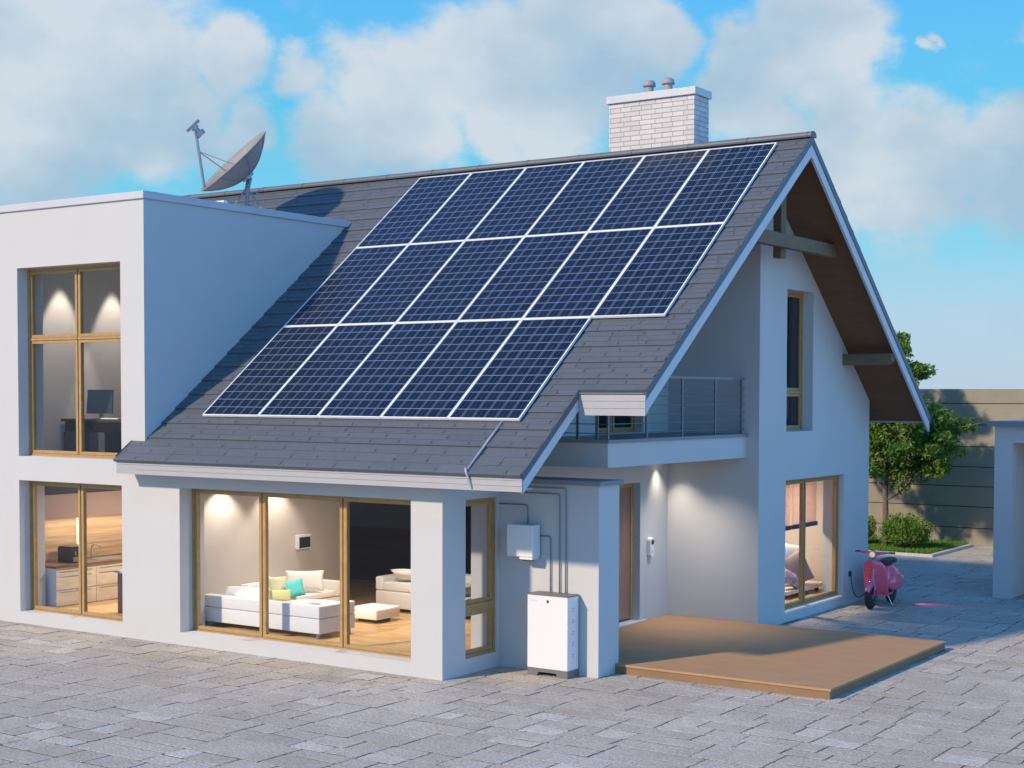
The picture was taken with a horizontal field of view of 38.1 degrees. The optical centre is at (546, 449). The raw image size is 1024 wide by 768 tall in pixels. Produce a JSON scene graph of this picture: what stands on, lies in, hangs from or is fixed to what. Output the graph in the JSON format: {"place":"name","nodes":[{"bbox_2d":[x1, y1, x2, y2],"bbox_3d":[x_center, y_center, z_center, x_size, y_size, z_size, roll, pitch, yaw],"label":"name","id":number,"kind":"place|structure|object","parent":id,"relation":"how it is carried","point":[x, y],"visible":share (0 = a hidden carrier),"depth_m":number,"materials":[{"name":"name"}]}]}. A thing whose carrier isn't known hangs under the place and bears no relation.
{"place":"outdoors","nodes":[
{"label":"outdoors","id":0,"kind":"place"},
{"bbox_2d":[114,569,122,612],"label":"kitchen island","id":1,"kind":"structure","parent":0,"point":[120,596],"depth_m":24.36,"materials":[{"name":"metal"}]},
{"bbox_2d":[0,546,1023,767],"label":"paving","id":2,"kind":"structure","parent":0,"point":[957,588],"depth_m":17.91,"materials":[{"name":"stone"}]},
{"bbox_2d":[527,591,578,678],"bbox_3d":[0.091,2.513,20.093,0.656,1.117,0.285,2,3,33],"label":"battery cabinet","id":3,"kind":"object","parent":2,"relation":"on","point":[552,647],"visible":1,"depth_m":19.96,"materials":[{"name":"white metal"}]},
{"bbox_2d":[615,615,945,699],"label":"deck","id":4,"kind":"structure","parent":2,"relation":"on","point":[811,662],"depth_m":21.02,"materials":[{"name":"brown wood"}]},
{"bbox_2d":[855,550,903,608],"bbox_3d":[6.099,2.316,26.936,0.748,1.042,1.600,2,2,32],"label":"scooter","id":5,"kind":"object","parent":2,"relation":"on","point":[884,576],"visible":1,"depth_m":26.62,"materials":[{"name":"pink metal"}]},
{"bbox_2d":[868,535,967,553],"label":"grass","id":6,"kind":"structure","parent":2,"relation":"on","point":[928,547],"depth_m":36.53,"materials":[{"name":"green plant"}]},
{"bbox_2d":[868,516,876,538],"bbox_3d":[7.813,1.939,37.259,1.022,0.948,1.143,0,2,8],"label":"bush","id":7,"kind":"object","parent":6,"relation":"on","point":[871,529],"visible":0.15,"depth_m":37.02,"materials":[{"name":"green plant"}]},
{"bbox_2d":[877,512,933,547],"bbox_3d":[8.793,1.986,36.261,1.358,0.934,1.331,2,3,33],"label":"bush","id":8,"kind":"object","parent":6,"relation":"on","point":[899,529],"visible":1,"depth_m":36.10,"materials":[{"name":"green plant"}]},
{"bbox_2d":[869,330,987,544],"bbox_3d":[8.828,-0.253,36.761,3.536,5.414,3.844,-1,2,-20],"label":"tree","id":9,"kind":"object","parent":6,"relation":"on","point":[935,445],"visible":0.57,"depth_m":36.08,"materials":[{"name":"green plant"}]},
{"bbox_2d":[868,544,972,556],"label":"kerb","id":10,"kind":"structure","parent":2,"relation":"on","point":[943,552],"depth_m":35.50,"materials":[{"name":"concrete"}]},
{"bbox_2d":[868,389,1023,546],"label":"garden wall","id":11,"kind":"structure","parent":2,"relation":"on","point":[957,503],"depth_m":37.83,"materials":[{"name":"concrete"}]},
{"bbox_2d":[987,420,1023,598],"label":"garage","id":12,"kind":"structure","parent":2,"relation":"on","point":[1008,555],"depth_m":27.87,"materials":[{"name":"grey paint"}]},
{"bbox_2d":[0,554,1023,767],"bbox_3d":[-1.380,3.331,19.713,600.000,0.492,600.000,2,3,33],"label":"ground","id":13,"kind":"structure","parent":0,"point":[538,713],"depth_m":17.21,"materials":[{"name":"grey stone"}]},
{"bbox_2d":[0,77,930,680],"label":"house","id":14,"kind":"structure","parent":13,"relation":"on","point":[728,397],"depth_m":23.81,"materials":[{"name":"grey paint"}]},
{"bbox_2d":[27,263,120,458],"bbox_3d":[-7.508,-1.408,23.902,2.504,3.080,0.090,2,3,33],"label":"window","id":15,"kind":"structure","parent":14,"relation":"in","point":[79,338],"depth_m":23.94,"materials":[{"name":"brown wood"}]},
{"bbox_2d":[29,481,122,621],"bbox_3d":[-7.517,1.625,24.013,2.504,2.194,0.090,2,3,33],"label":"window","id":16,"kind":"structure","parent":14,"relation":"in","point":[82,495],"depth_m":24.02,"materials":[{"name":"brown wood"}]},
{"bbox_2d":[44,486,121,561],"bbox_3d":[-7.672,1.121,26.545,0.350,1.550,3.420,2,3,33],"label":"wall cabinet","id":17,"kind":"object","parent":14,"relation":"attached to","point":[104,519],"depth_m":25.91,"materials":[{"name":"brown laminate"}]},
{"bbox_2d":[45,544,121,606],"bbox_3d":[-7.554,2.124,26.502,0.640,0.971,3.420,2,3,33],"label":"kitchen counter","id":18,"kind":"object","parent":14,"relation":"on","point":[61,584],"visible":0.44,"depth_m":25.47,"materials":[{"name":"white wood"}]},
{"bbox_2d":[58,545,78,562],"bbox_3d":[-8.191,1.804,25.515,0.412,0.285,0.220,2,3,33],"label":"coffee machine","id":19,"kind":"object","parent":18,"relation":"on","point":[68,553],"visible":0.84,"depth_m":25.43,"materials":[{"name":"black plastic"}]},
{"bbox_2d":[61,418,120,452],"bbox_3d":[-7.427,-0.196,25.456,1.880,0.645,0.700,2,3,33],"label":"desk","id":20,"kind":"object","parent":14,"relation":"on","point":[102,435],"visible":0.34,"depth_m":25.52,"materials":[{"name":"black wood"}]},
{"bbox_2d":[86,390,113,418],"bbox_3d":[-7.637,-0.769,25.395,0.710,0.500,0.160,2,3,33],"label":"monitor","id":21,"kind":"object","parent":20,"relation":"on","point":[100,402],"visible":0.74,"depth_m":25.38,"materials":[{"name":"black plastic"}]},
{"bbox_2d":[186,119,265,207],"bbox_3d":[-5.648,-4.899,26.923,1.735,2.087,1.402,2,3,33],"label":"satellite dish","id":22,"kind":"object","parent":14,"relation":"on","point":[238,167],"visible":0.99,"depth_m":26.75,"materials":[{"name":"metal"}]},
{"bbox_2d":[202,325,336,416],"bbox_3d":[-4.270,-1.234,23.045,1.167,0.036,2.270,2,41,33],"label":"solar panel","id":23,"kind":"object","parent":14,"relation":"attached to","point":[265,375],"visible":1,"depth_m":23.00,"materials":[{"name":"blue"}]},
{"bbox_2d":[205,579,354,638],"bbox_3d":[-3.737,2.459,23.278,2.417,0.560,2.150,2,3,33],"label":"corner sofa","id":24,"kind":"object","parent":14,"relation":"on","point":[287,615],"visible":0.63,"depth_m":22.36,"materials":[{"name":"white fabric"}]},
{"bbox_2d":[224,586,248,596],"bbox_3d":[-4.805,2.224,23.047,0.400,0.120,0.300,0,30,3],"label":"cushion","id":25,"kind":"object","parent":24,"relation":"on","point":[240,591],"visible":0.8,"depth_m":22.99,"materials":[{"name":"white fabric"}]},
{"bbox_2d":[243,587,269,597],"bbox_3d":[-4.480,2.241,22.868,0.400,0.120,0.300,1,42,13],"label":"cushion","id":26,"kind":"object","parent":24,"relation":"on","point":[251,592],"visible":0.48,"depth_m":22.83,"materials":[{"name":"white fabric"}]},
{"bbox_2d":[269,576,286,594],"bbox_3d":[-4.248,2.153,23.396,0.320,0.300,0.120,0,-16,-17],"label":"cushion","id":27,"kind":"object","parent":24,"relation":"on","point":[276,583],"visible":0.69,"depth_m":23.36,"materials":[{"name":"beige fabric"}]},
{"bbox_2d":[269,590,290,600],"bbox_3d":[-4.122,2.259,22.956,0.340,0.180,0.120,0,-23,-7],"label":"cushion","id":28,"kind":"object","parent":24,"relation":"on","point":[277,595],"visible":0.98,"depth_m":22.91,"materials":[{"name":"beige fabric"}]},
{"bbox_2d":[285,578,305,598],"bbox_3d":[-3.943,2.192,23.315,0.280,0.280,0.120,-14,-15,-4],"label":"cushion","id":29,"kind":"object","parent":24,"relation":"on","point":[296,587],"visible":0.93,"depth_m":23.27,"materials":[{"name":"teal fabric"}]},
{"bbox_2d":[285,570,323,590],"bbox_3d":[-3.892,2.116,23.879,0.620,0.340,0.160,0,-16,-5],"label":"cushion","id":30,"kind":"object","parent":24,"relation":"on","point":[312,580],"visible":0.77,"depth_m":23.83,"materials":[{"name":"white fabric"}]},
{"bbox_2d":[289,599,338,604],"bbox_3d":[-3.555,2.335,22.583,0.760,0.080,0.480,1,0,13],"label":"cushion","id":31,"kind":"object","parent":24,"relation":"on","point":[314,601],"visible":0.55,"depth_m":22.45,"materials":[{"name":"white fabric"}]},
{"bbox_2d":[192,488,410,657],"bbox_3d":[-3.515,1.727,21.426,4.456,2.211,0.090,2,3,33],"label":"window","id":32,"kind":"structure","parent":14,"relation":"in","point":[263,633],"depth_m":21.78,"materials":[{"name":"brown wood"}]},
{"bbox_2d":[295,534,310,549],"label":"control panel","id":33,"kind":"object","parent":14,"relation":"attached to","point":[302,541],"depth_m":24.82,"materials":[{"name":"white plastic"}]},
{"bbox_2d":[258,323,394,417],"bbox_3d":[-3.289,-1.207,22.396,1.167,0.036,2.270,2,41,33],"label":"solar panel","id":34,"kind":"object","parent":14,"relation":"attached to","point":[318,380],"visible":1,"depth_m":22.35,"materials":[{"name":"blue"}]},
{"bbox_2d":[284,244,408,326],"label":"solar panel","id":35,"kind":"object","parent":14,"relation":"attached to","point":[339,293],"visible":1,"depth_m":24.45,"materials":[{"name":"blue"}]},
{"bbox_2d":[354,603,399,622],"bbox_3d":[-2.739,2.615,23.612,0.600,0.230,0.600,2,3,33],"label":"pouf","id":36,"kind":"object","parent":14,"relation":"on","point":[373,612],"visible":0.8,"depth_m":23.42,"materials":[{"name":"white fabric"}]},
{"bbox_2d":[318,321,456,418],"bbox_3d":[-2.308,-1.180,21.748,1.167,0.036,2.270,2,41,33],"label":"solar panel","id":37,"kind":"object","parent":14,"relation":"attached to","point":[375,384],"visible":1,"depth_m":21.70,"materials":[{"name":"blue"}]},
{"bbox_2d":[338,241,463,324],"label":"solar panel","id":38,"kind":"object","parent":14,"relation":"attached to","point":[399,286],"visible":1,"depth_m":23.80,"materials":[{"name":"blue"}]},
{"bbox_2d":[356,173,470,247],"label":"solar panel","id":39,"kind":"object","parent":14,"relation":"attached to","point":[412,212],"visible":1,"depth_m":25.88,"materials":[{"name":"blue"}]},
{"bbox_2d":[376,574,470,609],"bbox_3d":[-1.826,2.358,24.565,1.900,0.560,0.850,2,3,33],"label":"sofa","id":40,"kind":"object","parent":14,"relation":"on","point":[392,589],"visible":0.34,"depth_m":24.52,"materials":[{"name":"white fabric"}]},
{"bbox_2d":[391,569,410,578],"bbox_3d":[-2.246,2.061,24.443,0.640,0.140,0.240,1,-33,25],"label":"cushion","id":41,"kind":"object","parent":40,"relation":"on","point":[403,573],"visible":0.58,"depth_m":24.41,"materials":[{"name":"white fabric"}]},
{"bbox_2d":[381,319,521,419],"bbox_3d":[-1.327,-1.154,21.099,1.167,0.036,2.270,2,41,33],"label":"solar panel","id":42,"kind":"object","parent":14,"relation":"attached to","point":[441,382],"visible":1,"depth_m":21.05,"materials":[{"name":"blue"}]},
{"bbox_2d":[396,236,523,322],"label":"solar panel","id":43,"kind":"object","parent":14,"relation":"attached to","point":[452,290],"visible":1,"depth_m":23.14,"materials":[{"name":"blue"}]},
{"bbox_2d":[410,167,526,243],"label":"solar panel","id":44,"kind":"object","parent":14,"relation":"attached to","point":[467,207],"visible":1,"depth_m":25.23,"materials":[{"name":"blue"}]},
{"bbox_2d":[465,497,494,658],"bbox_3d":[-0.971,1.757,20.402,0.090,2.166,0.805,2,3,33],"label":"window","id":45,"kind":"structure","parent":14,"relation":"in","point":[486,604],"depth_m":20.64,"materials":[{"name":"brown wood"}]},
{"bbox_2d":[464,421,502,491],"bbox_3d":[-0.811,0.101,19.251,0.149,0.920,0.805,1,2,27],"label":"cable conduit","id":46,"kind":"object","parent":14,"relation":"attached to","point":[481,450],"visible":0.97,"depth_m":19.11,"materials":[{"name":"silver metal"}]},
{"bbox_2d":[499,503,527,523],"bbox_3d":[-0.451,0.890,20.568,0.494,0.274,0.019,2,3,33],"label":"wall conduit","id":47,"kind":"object","parent":14,"relation":"attached to","point":[517,504],"depth_m":20.49,"materials":[{"name":"grey plastic"}]},
{"bbox_2d":[448,317,590,420],"bbox_3d":[-0.345,-1.127,20.450,1.167,0.036,2.270,2,41,33],"label":"solar panel","id":48,"kind":"object","parent":14,"relation":"attached to","point":[511,381],"visible":1,"depth_m":20.39,"materials":[{"name":"blue"}]},
{"bbox_2d":[458,232,586,320],"bbox_3d":[-0.338,-2.624,22.533,1.167,0.034,2.270,2,41,33],"label":"solar panel","id":49,"kind":"object","parent":14,"relation":"attached to","point":[521,278],"visible":1,"depth_m":22.49,"materials":[{"name":"blue"}]},
{"bbox_2d":[507,523,539,560],"bbox_3d":[-0.312,1.278,20.368,0.430,0.497,0.192,2,3,33],"label":"inverter","id":50,"kind":"object","parent":14,"relation":"attached to","point":[523,542],"visible":1,"depth_m":20.27,"materials":[{"name":"white metal"}]},
{"bbox_2d":[466,161,583,239],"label":"solar panel","id":51,"kind":"object","parent":14,"relation":"attached to","point":[523,203],"visible":1,"depth_m":24.58,"materials":[{"name":"blue"}]},
{"bbox_2d":[499,491,559,592],"bbox_3d":[-0.234,1.265,20.436,1.020,1.354,0.019,2,3,33],"label":"wall conduit","id":52,"kind":"object","parent":14,"relation":"attached to","point":[559,524],"depth_m":20.16,"materials":[{"name":"grey"}]},
{"bbox_2d":[515,486,566,592],"bbox_3d":[-0.192,1.227,20.407,1.120,1.434,0.019,2,3,33],"label":"wall conduit","id":53,"kind":"object","parent":14,"relation":"attached to","point":[565,520],"depth_m":20.10,"materials":[{"name":"grey"}]},
{"bbox_2d":[540,535,550,591],"bbox_3d":[-0.008,1.563,20.298,0.182,0.772,0.019,2,3,33],"label":"wall conduit","id":54,"kind":"object","parent":14,"relation":"attached to","point":[550,558],"depth_m":20.25,"materials":[{"name":"grey"}]},
{"bbox_2d":[526,155,644,235],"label":"solar panel","id":55,"kind":"object","parent":14,"relation":"attached to","point":[584,197],"visible":1,"depth_m":23.93,"materials":[{"name":"blue"}]},
{"bbox_2d":[523,228,653,318],"bbox_3d":[0.643,-2.598,21.884,1.167,0.034,2.270,2,41,33],"label":"solar panel","id":56,"kind":"object","parent":14,"relation":"attached to","point":[587,275],"visible":1,"depth_m":21.84,"materials":[{"name":"blue"}]},
{"bbox_2d":[599,408,634,432],"bbox_3d":[1.038,-1.278,23.514,0.090,2.060,1.370,2,3,33],"label":"balcony door","id":57,"kind":"structure","parent":14,"relation":"in","point":[631,419],"depth_m":23.72,"materials":[{"name":"brown wood"}]},
{"bbox_2d":[619,483,646,626],"bbox_3d":[1.216,1.674,23.714,0.260,2.254,1.190,2,3,33],"label":"door","id":58,"kind":"structure","parent":14,"relation":"in","point":[625,490],"depth_m":23.93,"materials":[{"name":"brown wood"}]},
{"bbox_2d":[588,149,708,231],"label":"solar panel","id":59,"kind":"object","parent":14,"relation":"attached to","point":[648,191],"visible":1,"depth_m":23.28,"materials":[{"name":"blue"}]},
{"bbox_2d":[647,537,653,556],"bbox_3d":[1.713,1.600,24.240,0.082,0.324,0.124,2,3,33],"label":"doorbell","id":60,"kind":"object","parent":14,"relation":"attached to","point":[650,546],"visible":1,"depth_m":24.20,"materials":[{"name":"white plastic"}]},
{"bbox_2d":[592,223,724,317],"bbox_3d":[1.624,-2.571,21.236,1.167,0.034,2.270,2,41,33],"label":"solar panel","id":61,"kind":"object","parent":14,"relation":"attached to","point":[657,273],"visible":1,"depth_m":21.18,"materials":[{"name":"blue"}]},
{"bbox_2d":[655,142,776,226],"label":"solar panel","id":62,"kind":"object","parent":14,"relation":"attached to","point":[716,186],"visible":1,"depth_m":22.63,"materials":[{"name":"blue"}]},
{"bbox_2d":[785,485,790,530],"bbox_3d":[3.960,0.974,25.586,0.060,0.926,1.220,2,3,33],"label":"roman blind","id":63,"kind":"object","parent":14,"relation":"hanging from","point":[787,520],"visible":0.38,"depth_m":25.99,"materials":[{"name":"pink fabric"}]},
{"bbox_2d":[786,291,802,430],"bbox_3d":[4.103,-1.497,25.215,0.090,2.372,1.084,2,3,33],"label":"window","id":64,"kind":"structure","parent":14,"relation":"in","point":[799,354],"depth_m":25.58,"materials":[{"name":"brown wood"}]},
{"bbox_2d":[785,580,821,595],"bbox_3d":[3.888,2.490,27.444,2.020,0.300,1.750,2,3,33],"label":"bed","id":65,"kind":"object","parent":14,"relation":"on","point":[809,585],"visible":0.07,"depth_m":27.02,"materials":[{"name":"white fabric"}]},
{"bbox_2d":[785,569,798,588],"bbox_3d":[4.363,2.313,26.578,0.480,0.300,0.160,29,-45,-34],"label":"pillow","id":66,"kind":"object","parent":65,"relation":"on","point":[791,579],"visible":0.75,"depth_m":26.50,"materials":[{"name":"fabric"}]},
{"bbox_2d":[785,543,798,568],"bbox_3d":[4.357,2.026,27.028,0.720,0.680,0.220,15,-17,-28],"label":"pillow","id":67,"kind":"object","parent":65,"relation":"on","point":[790,549],"visible":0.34,"depth_m":27.02,"materials":[{"name":"white fabric"}]},
{"bbox_2d":[785,550,813,581],"bbox_3d":[4.568,2.168,26.989,0.520,0.600,0.180,-23,-2,-24],"label":"pillow","id":68,"kind":"object","parent":65,"relation":"on","point":[791,562],"visible":0.45,"depth_m":26.91,"materials":[{"name":"pink fabric"}]},
{"bbox_2d":[791,482,817,528],"bbox_3d":[4.639,0.938,26.611,0.060,0.926,1.080,2,3,33],"label":"roman blind","id":69,"kind":"object","parent":14,"relation":"hanging from","point":[811,505],"visible":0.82,"depth_m":26.71,"materials":[{"name":"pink fabric"}]},
{"bbox_2d":[785,475,838,609],"bbox_3d":[4.567,1.583,25.880,0.090,2.203,2.526,2,3,33],"label":"window","id":70,"kind":"structure","parent":14,"relation":"in","point":[802,600],"depth_m":25.81,"materials":[{"name":"brown wood"}]},
{"bbox_3d":[5.561,2.277,27.115,0.034,0.100,0.070,2,3,33],"label":"wall socket","id":71,"kind":"object","parent":14,"relation":"attached to","visible":0},
{"bbox_2d":[850,577,864,597],"bbox_3d":[5.695,2.506,26.920,0.044,0.386,0.484,-1,3,-35],"label":"charging cable","id":72,"kind":"object","parent":71,"relation":"attached to","point":[853,590],"visible":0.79,"depth_m":27.05,"materials":[{"name":"black plastic"}]},
{"bbox_2d":[0,0,1023,388],"label":"sky","id":73,"kind":"structure","parent":0,"point":[914,108],"materials":[{"name":"blue"}]}
]}

